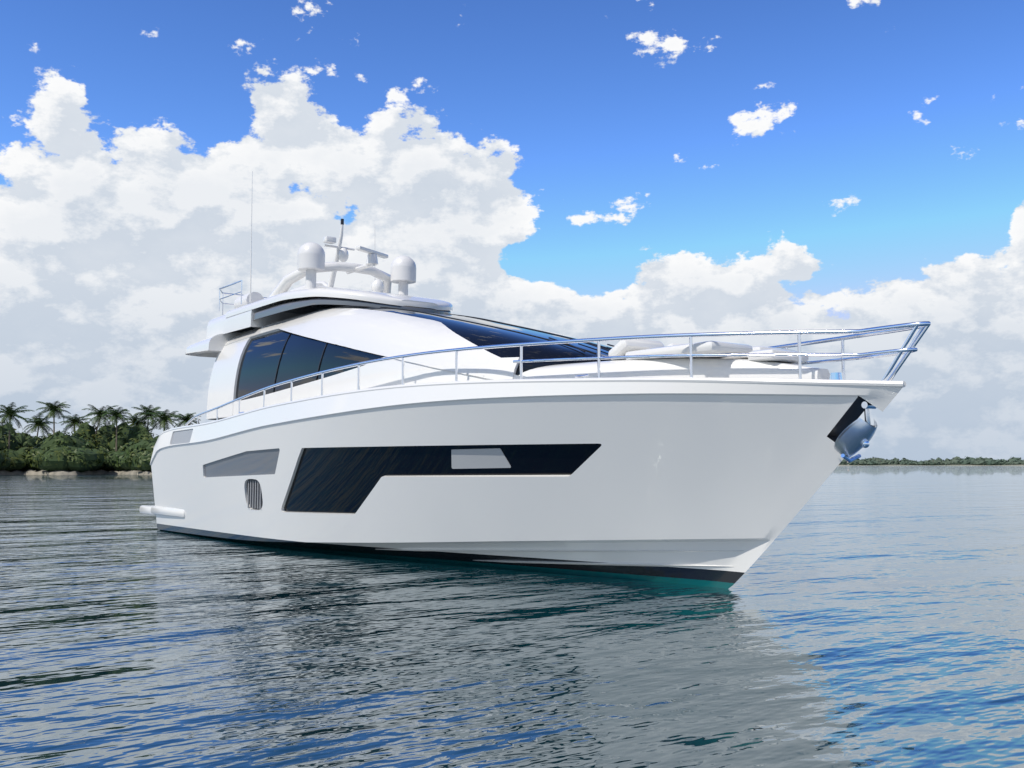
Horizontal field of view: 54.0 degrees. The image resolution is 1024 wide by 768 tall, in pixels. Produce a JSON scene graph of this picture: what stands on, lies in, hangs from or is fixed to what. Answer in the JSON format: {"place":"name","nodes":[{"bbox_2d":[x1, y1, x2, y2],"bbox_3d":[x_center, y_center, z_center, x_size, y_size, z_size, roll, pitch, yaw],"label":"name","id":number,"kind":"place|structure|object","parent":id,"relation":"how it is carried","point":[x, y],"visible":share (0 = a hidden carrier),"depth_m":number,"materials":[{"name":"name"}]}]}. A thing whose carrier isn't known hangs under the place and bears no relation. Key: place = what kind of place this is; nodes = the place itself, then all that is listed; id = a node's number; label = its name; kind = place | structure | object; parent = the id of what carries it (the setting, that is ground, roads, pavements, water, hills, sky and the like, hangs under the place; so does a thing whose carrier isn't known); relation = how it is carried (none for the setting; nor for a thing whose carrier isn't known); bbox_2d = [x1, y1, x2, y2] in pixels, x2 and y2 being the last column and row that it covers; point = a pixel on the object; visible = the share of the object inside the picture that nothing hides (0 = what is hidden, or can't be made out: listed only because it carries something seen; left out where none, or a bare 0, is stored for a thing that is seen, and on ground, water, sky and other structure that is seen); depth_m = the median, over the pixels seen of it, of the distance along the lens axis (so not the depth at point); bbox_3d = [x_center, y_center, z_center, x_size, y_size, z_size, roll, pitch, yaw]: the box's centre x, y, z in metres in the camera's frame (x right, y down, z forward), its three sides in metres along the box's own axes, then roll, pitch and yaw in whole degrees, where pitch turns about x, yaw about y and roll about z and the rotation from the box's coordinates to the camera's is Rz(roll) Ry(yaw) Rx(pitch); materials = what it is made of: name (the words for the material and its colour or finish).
{"place":"outdoors","nodes":[
{"label":"outdoors","id":0,"kind":"place"},
{"bbox_2d":[0,469,151,474],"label":"shoreline","id":1,"kind":"structure","parent":0,"point":[58,472],"depth_m":197.31,"materials":[{"name":"beige sand"}]},
{"bbox_2d":[0,421,158,468],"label":"bushes","id":2,"kind":"object","parent":1,"relation":"on","point":[4,454],"visible":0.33,"depth_m":200.61,"materials":[{"name":"green plant"}]},
{"bbox_2d":[0,401,200,451],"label":"palm trees","id":3,"kind":"object","parent":1,"relation":"on","point":[111,413],"visible":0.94,"depth_m":214.47,"materials":[{"name":"green plant"}]},
{"bbox_2d":[0,466,1023,767],"bbox_3d":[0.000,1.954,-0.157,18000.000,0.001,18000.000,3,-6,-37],"label":"water surface","id":4,"kind":"object","parent":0,"point":[862,616],"depth_m":10.80,"materials":[{"name":"blue liquid"}]},
{"bbox_2d":[139,171,930,588],"bbox_3d":[-2.024,-0.646,23.378,6.073,10.850,25.096,3,-6,-37],"label":"yacht","id":5,"kind":"object","parent":4,"relation":"on","point":[379,419],"visible":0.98,"depth_m":18.02,"materials":[{"name":"white plastic"}]},
{"bbox_2d":[0,0,1023,461],"label":"sky","id":6,"kind":"structure","parent":0,"point":[580,169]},
{"bbox_2d":[838,465,1023,465],"bbox_3d":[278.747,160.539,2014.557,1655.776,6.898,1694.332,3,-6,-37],"label":"shore ground","id":7,"kind":"structure","parent":0,"point":[930,465],"depth_m":1787.41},
{"bbox_2d":[839,456,1023,464],"bbox_3d":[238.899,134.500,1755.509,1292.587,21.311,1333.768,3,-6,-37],"label":"shore trees","id":8,"kind":"object","parent":7,"relation":"on","point":[957,460],"visible":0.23,"depth_m":1796.22,"materials":[{"name":"green plant"}]}
]}

